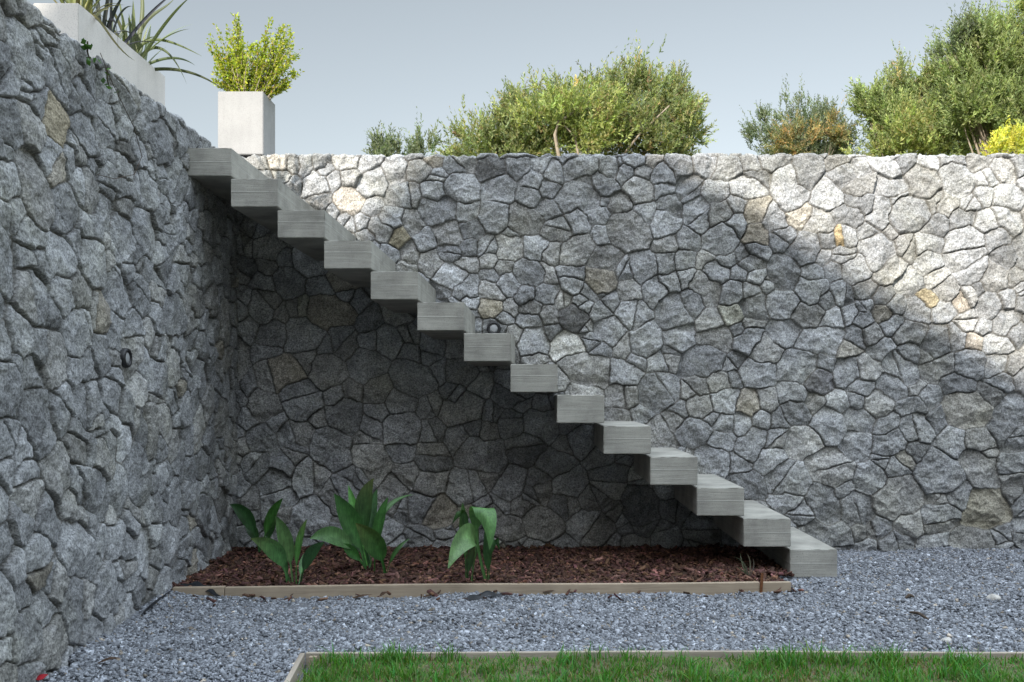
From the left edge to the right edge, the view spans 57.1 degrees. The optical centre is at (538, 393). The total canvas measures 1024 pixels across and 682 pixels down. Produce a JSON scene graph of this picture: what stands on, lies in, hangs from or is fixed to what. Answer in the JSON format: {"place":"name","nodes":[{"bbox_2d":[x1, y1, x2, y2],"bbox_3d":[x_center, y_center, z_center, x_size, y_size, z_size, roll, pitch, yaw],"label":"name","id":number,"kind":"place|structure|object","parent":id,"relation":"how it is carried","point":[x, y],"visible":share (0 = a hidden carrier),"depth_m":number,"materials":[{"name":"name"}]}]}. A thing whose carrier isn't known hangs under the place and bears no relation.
{"place":"outdoors","nodes":[
{"label":"outdoors","id":0,"kind":"place"},
{"bbox_2d":[27,0,1020,155],"label":"sky","id":1,"kind":"structure","parent":0,"point":[365,63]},
{"bbox_2d":[38,546,1023,681],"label":"gravel","id":2,"kind":"structure","parent":0,"point":[201,635],"depth_m":4.72,"materials":[{"name":"grey gravel"}]},
{"bbox_2d":[36,674,47,680],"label":"fallen petal","id":3,"kind":"object","parent":2,"relation":"on","point":[40,677],"visible":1,"depth_m":3.69,"materials":[{"name":"red plant"}]},
{"bbox_2d":[98,657,120,662],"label":"dead leaf","id":4,"kind":"object","parent":2,"relation":"on","point":[106,659],"visible":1,"depth_m":3.98,"materials":[{"name":"brown plant"}]},
{"bbox_2d":[141,589,172,615],"bbox_3d":[-2.035,1.110,5.026,0.041,0.053,0.620,0,0,-6],"label":"plastic sheet","id":5,"kind":"object","parent":2,"relation":"on","point":[152,604],"visible":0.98,"depth_m":4.91,"materials":[{"name":"black plastic"}]},
{"bbox_2d":[353,594,372,597],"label":"dead leaf","id":6,"kind":"object","parent":2,"relation":"on","point":[362,595],"visible":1,"depth_m":5.25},
{"bbox_2d":[467,590,501,600],"bbox_3d":[-0.306,1.129,5.251,0.236,0.042,0.035,0,0,-38],"label":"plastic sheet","id":7,"kind":"object","parent":2,"relation":"on","point":[478,596],"visible":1,"depth_m":5.24,"materials":[{"name":"black plastic"}]},
{"bbox_2d":[760,573,763,592],"bbox_3d":[1.286,1.120,5.441,0.016,0.160,0.008,3,1,-6],"label":"iron stake","id":8,"kind":"object","parent":2,"relation":"in","point":[761,582],"visible":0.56,"depth_m":5.44,"materials":[{"name":"brown metal"}]},
{"bbox_2d":[754,527,836,576],"bbox_3d":[1.723,1.069,6.433,0.296,0.176,1.060,0,0,0],"label":"concrete step","id":9,"kind":"object","parent":2,"relation":"on","point":[804,555],"visible":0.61,"depth_m":5.90,"materials":[{"name":"grey concrete"}]},
{"bbox_2d":[909,611,928,619],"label":"twig","id":10,"kind":"object","parent":2,"relation":"on","point":[919,613],"visible":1,"depth_m":4.78,"materials":[{"name":"wood"}]},
{"bbox_2d":[940,637,951,641],"bbox_3d":[1.875,1.143,4.332,0.044,0.037,0.054,0,0,44],"label":"loose stone","id":11,"kind":"object","parent":2,"relation":"on","point":[947,639],"visible":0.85,"depth_m":4.32,"materials":[{"name":"stone"}]},
{"bbox_2d":[986,594,1000,600],"bbox_3d":[2.521,1.137,5.219,0.074,0.050,0.058,0,0,29],"label":"loose stone","id":12,"kind":"object","parent":2,"relation":"on","point":[994,597],"visible":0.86,"depth_m":5.20,"materials":[{"name":"stone"}]},
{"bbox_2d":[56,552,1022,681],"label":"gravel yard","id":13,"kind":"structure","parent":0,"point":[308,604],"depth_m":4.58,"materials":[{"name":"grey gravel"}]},
{"bbox_2d":[173,586,225,596],"bbox_3d":[-1.919,1.137,5.318,0.285,0.087,0.038,0,0,-3],"label":"timber edging","id":14,"kind":"object","parent":13,"relation":"on","point":[201,590],"visible":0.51,"depth_m":5.30,"materials":[{"name":"brown wood"}]},
{"bbox_2d":[284,653,304,681],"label":"timber edging","id":15,"kind":"object","parent":13,"relation":"on","point":[293,674],"visible":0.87,"depth_m":3.81,"materials":[{"name":"beige wood"}]},
{"bbox_2d":[309,656,316,667],"bbox_3d":[-0.952,1.155,3.968,0.032,0.090,0.024,0,0,0],"label":"wooden peg","id":16,"kind":"object","parent":13,"relation":"on","point":[311,658],"visible":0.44,"depth_m":3.96,"materials":[{"name":"brown wood"}]},
{"bbox_2d":[171,542,803,605],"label":"bark mulch","id":17,"kind":"object","parent":13,"relation":"on","point":[717,565],"visible":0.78,"depth_m":5.99,"materials":[{"name":"brown wood"}]},
{"bbox_2d":[180,581,220,596],"bbox_3d":[-1.900,1.106,5.332,0.348,0.054,0.088,0,0,26],"label":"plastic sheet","id":18,"kind":"object","parent":17,"relation":"on","point":[198,583],"visible":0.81,"depth_m":5.37,"materials":[{"name":"black plastic"}]},
{"bbox_2d":[230,498,282,551],"bbox_3d":[-1.965,0.927,6.625,0.355,0.388,0.201,0,0,0],"label":"broad leaf plant","id":19,"kind":"object","parent":17,"relation":"on","point":[245,515],"visible":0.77,"depth_m":6.59,"materials":[{"name":"green plant"}]},
{"bbox_2d":[251,516,323,583],"bbox_3d":[-1.411,0.905,5.408,0.399,0.403,0.301,0,0,0],"label":"broad leaf plant","id":20,"kind":"object","parent":17,"relation":"on","point":[282,551],"visible":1,"depth_m":5.40,"materials":[{"name":"green plant"}]},
{"bbox_2d":[310,478,412,572],"bbox_3d":[-1.091,0.828,5.857,0.607,0.588,0.384,0,0,-7],"label":"broad leaf plant","id":21,"kind":"object","parent":17,"relation":"on","point":[361,518],"visible":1,"depth_m":5.84,"materials":[{"name":"green plant"}]},
{"bbox_2d":[448,503,499,580],"bbox_3d":[-0.370,0.878,5.415,0.276,0.459,0.362,0,0,0],"label":"broad leaf plant","id":22,"kind":"object","parent":17,"relation":"on","point":[465,539],"visible":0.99,"depth_m":5.43,"materials":[{"name":"green plant"}]},
{"bbox_2d":[736,554,754,574],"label":"grassy seedling","id":23,"kind":"object","parent":17,"relation":"on","point":[742,562],"visible":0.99,"depth_m":5.66,"materials":[{"name":"green plant"}]},
{"bbox_2d":[225,581,759,598],"bbox_3d":[-0.248,1.136,5.398,3.053,0.088,0.038,0,0,-3],"label":"timber edging","id":24,"kind":"object","parent":13,"relation":"on","point":[418,590],"visible":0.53,"depth_m":5.38,"materials":[{"name":"brown wood"}]},
{"bbox_2d":[306,650,1023,667],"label":"timber edging","id":25,"kind":"object","parent":13,"relation":"on","point":[709,653],"visible":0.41,"depth_m":4.00,"materials":[{"name":"beige wood"}]},
{"bbox_2d":[763,581,790,591],"bbox_3d":[1.375,1.138,5.471,0.172,0.084,0.038,0,0,-3],"label":"timber edging","id":26,"kind":"object","parent":13,"relation":"on","point":[770,586],"visible":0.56,"depth_m":5.45,"materials":[{"name":"brown wood"}]},
{"bbox_2d":[284,636,1023,681],"bbox_3d":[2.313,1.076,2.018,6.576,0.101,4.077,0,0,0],"label":"grass","id":27,"kind":"structure","parent":0,"point":[958,666],"depth_m":3.78,"materials":[{"name":"green plant"}]},
{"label":"terrace ground","id":28,"kind":"structure","parent":0,"visible":0},
{"bbox_2d":[362,106,449,156],"bbox_3d":[-1.552,-2.475,10.938,0.918,1.758,0.742,0,0,-36],"label":"bush","id":29,"kind":"object","parent":28,"relation":"on","point":[387,146],"visible":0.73,"depth_m":10.90,"materials":[{"name":"green plant"}]},
{"bbox_2d":[428,29,718,157],"bbox_3d":[0.462,-3.260,12.747,4.222,3.343,2.496,0,0,0],"label":"broad tree","id":30,"kind":"object","parent":28,"relation":"on","point":[606,116],"visible":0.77,"depth_m":12.57,"materials":[{"name":"green plant"}]},
{"bbox_2d":[738,73,869,155],"bbox_3d":[4.122,-3.322,14.591,2.049,3.457,1.892,0,0,-36],"label":"autumn bush","id":31,"kind":"object","parent":28,"relation":"on","point":[810,133],"visible":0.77,"depth_m":14.40,"materials":[{"name":"green plant"}]},
{"bbox_2d":[839,29,980,156],"bbox_3d":[5.592,-3.494,13.800,2.613,3.808,2.300,0,0,0],"label":"rounded tree","id":32,"kind":"object","parent":28,"relation":"on","point":[896,112],"visible":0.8,"depth_m":13.76,"materials":[{"name":"green plant"}]},
{"bbox_2d":[919,0,1023,155],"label":"tall tree","id":33,"kind":"object","parent":28,"relation":"on","point":[982,70],"visible":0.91,"depth_m":12.27,"materials":[{"name":"green plant"}]},
{"bbox_2d":[979,115,1023,155],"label":"yellow shrub","id":34,"kind":"object","parent":28,"relation":"on","point":[1003,140],"visible":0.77,"depth_m":9.46,"materials":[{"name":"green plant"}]},
{"label":"ground","id":35,"kind":"structure","parent":0,"visible":0},
{"bbox_2d":[0,0,239,681],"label":"stone wall","id":36,"kind":"structure","parent":35,"relation":"on","point":[118,486],"depth_m":4.54,"materials":[{"name":"stone"}]},
{"bbox_2d":[80,38,100,65],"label":"ivy sprig","id":37,"kind":"object","parent":36,"relation":"attached to","point":[85,47],"visible":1,"depth_m":4.54,"materials":[{"name":"green plant"}]},
{"bbox_2d":[33,3,164,105],"bbox_3d":[-2.433,-1.839,5.290,0.230,0.253,1.100,0,0,0],"label":"trough planter","id":38,"kind":"object","parent":36,"relation":"on","point":[78,22],"visible":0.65,"depth_m":5.05,"materials":[{"name":"beige concrete"}]},
{"bbox_2d":[54,0,134,60],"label":"strappy plant","id":39,"kind":"object","parent":38,"relation":"in","point":[88,5],"visible":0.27,"depth_m":4.95,"materials":[{"name":"green plant"}]},
{"bbox_2d":[93,0,165,44],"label":"strappy plant","id":40,"kind":"object","parent":38,"relation":"in","point":[109,25],"visible":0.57,"depth_m":5.24,"materials":[{"name":"green plant"}]},
{"bbox_2d":[101,0,225,91],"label":"strappy plant","id":41,"kind":"object","parent":38,"relation":"in","point":[137,47],"visible":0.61,"depth_m":5.61,"materials":[{"name":"green plant"}]},
{"bbox_2d":[101,68,118,92],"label":"ivy sprig","id":42,"kind":"object","parent":36,"relation":"attached to","point":[103,80],"visible":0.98,"depth_m":4.74,"materials":[{"name":"green plant"}]},
{"bbox_2d":[97,53,141,178],"bbox_3d":[-2.136,-1.360,4.786,0.038,0.622,0.532,0,0,0],"label":"dry vine","id":43,"kind":"object","parent":36,"relation":"hanging from","point":[131,122],"visible":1,"depth_m":4.84,"materials":[{"name":"plant"}]},
{"bbox_2d":[119,348,132,367],"bbox_3d":[-2.140,-0.180,4.830,0.072,0.104,0.104,0,0,0],"label":"wall light","id":44,"kind":"object","parent":36,"relation":"attached to","point":[126,357],"visible":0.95,"depth_m":4.81,"materials":[{"name":"black metal"}]},
{"bbox_2d":[234,153,1023,551],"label":"stone wall","id":45,"kind":"structure","parent":35,"relation":"on","point":[826,347],"depth_m":6.91,"materials":[{"name":"stone"}]},
{"bbox_2d":[185,148,268,201],"bbox_3d":[-2.076,-1.449,6.430,0.296,0.176,1.060,0,0,0],"label":"concrete step","id":46,"kind":"object","parent":45,"relation":"attached to","point":[215,170],"visible":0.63,"depth_m":5.90,"materials":[{"name":"grey concrete"}]},
{"bbox_2d":[218,91,274,157],"bbox_3d":[-2.219,-2.002,7.160,0.337,0.484,0.320,0,0,0],"label":"square planter","id":47,"kind":"object","parent":45,"relation":"on","point":[246,124],"visible":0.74,"depth_m":7.00,"materials":[{"name":"white concrete"}]},
{"bbox_2d":[204,12,304,100],"bbox_3d":[-2.160,-2.556,7.163,0.733,0.722,0.410,0,0,0],"label":"planter bush","id":48,"kind":"object","parent":47,"relation":"on","point":[238,73],"visible":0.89,"depth_m":7.12,"materials":[{"name":"green plant"}]},
{"bbox_2d":[231,179,314,233],"bbox_3d":[-1.784,-1.256,6.431,0.296,0.176,1.060,0,0,0],"label":"concrete step","id":49,"kind":"object","parent":45,"relation":"attached to","point":[262,202],"visible":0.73,"depth_m":5.90,"materials":[{"name":"grey concrete"}]},
{"bbox_2d":[278,210,355,260],"bbox_3d":[-1.491,-1.062,6.433,0.296,0.176,1.060,0,0,0],"label":"concrete step","id":50,"kind":"object","parent":45,"relation":"attached to","point":[308,232],"visible":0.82,"depth_m":5.90,"materials":[{"name":"grey concrete"}]},
{"bbox_2d":[324,241,395,286],"bbox_3d":[-1.199,-0.868,6.430,0.296,0.176,1.060,0,0,0],"label":"concrete step","id":51,"kind":"object","parent":45,"relation":"attached to","point":[355,263],"visible":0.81,"depth_m":5.90,"materials":[{"name":"grey concrete"}]},
{"bbox_2d":[371,272,435,313],"bbox_3d":[-0.907,-0.674,6.430,0.296,0.176,1.060,0,0,0],"label":"concrete step","id":52,"kind":"object","parent":45,"relation":"attached to","point":[401,292],"visible":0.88,"depth_m":5.90,"materials":[{"name":"grey concrete"}]},
{"bbox_2d":[417,302,474,339],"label":"concrete step","id":53,"kind":"object","parent":45,"relation":"attached to","point":[446,320],"visible":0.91,"depth_m":5.90,"materials":[{"name":"grey concrete"}]},
{"bbox_2d":[464,333,514,365],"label":"concrete step","id":54,"kind":"object","parent":45,"relation":"attached to","point":[489,349],"visible":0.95,"depth_m":5.90,"materials":[{"name":"grey concrete"}]},
{"bbox_2d":[487,321,500,332],"bbox_3d":[-0.329,-0.471,6.882,0.104,0.104,0.072,0,0,0],"label":"wall light","id":55,"kind":"object","parent":45,"relation":"attached to","point":[493,327],"visible":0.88,"depth_m":6.85,"materials":[{"name":"black metal"}]},
{"bbox_2d":[510,364,557,391],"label":"concrete step","id":56,"kind":"object","parent":45,"relation":"attached to","point":[533,377],"visible":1,"depth_m":5.90,"materials":[{"name":"grey concrete"}]},
{"bbox_2d":[554,395,603,422],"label":"concrete step","id":57,"kind":"object","parent":45,"relation":"attached to","point":[578,408],"visible":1,"depth_m":5.90,"materials":[{"name":"grey concrete"}]},
{"bbox_2d":[594,421,650,453],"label":"concrete step","id":58,"kind":"object","parent":45,"relation":"attached to","point":[622,437],"visible":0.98,"depth_m":5.90,"materials":[{"name":"grey concrete"}]},
{"bbox_2d":[634,447,697,484],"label":"concrete step","id":59,"kind":"object","parent":45,"relation":"attached to","point":[666,466],"visible":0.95,"depth_m":5.90,"materials":[{"name":"grey concrete"}]},
{"bbox_2d":[674,474,743,515],"bbox_3d":[1.138,0.681,6.428,0.296,0.176,1.060,0,0,0],"label":"concrete step","id":60,"kind":"object","parent":45,"relation":"attached to","point":[711,495],"visible":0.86,"depth_m":5.90,"materials":[{"name":"grey concrete"}]},
{"bbox_2d":[713,500,790,546],"bbox_3d":[1.431,0.875,6.427,0.296,0.176,1.060,0,0,0],"label":"concrete step","id":61,"kind":"object","parent":45,"relation":"attached to","point":[757,524],"visible":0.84,"depth_m":5.90,"materials":[{"name":"grey concrete"}]}
]}

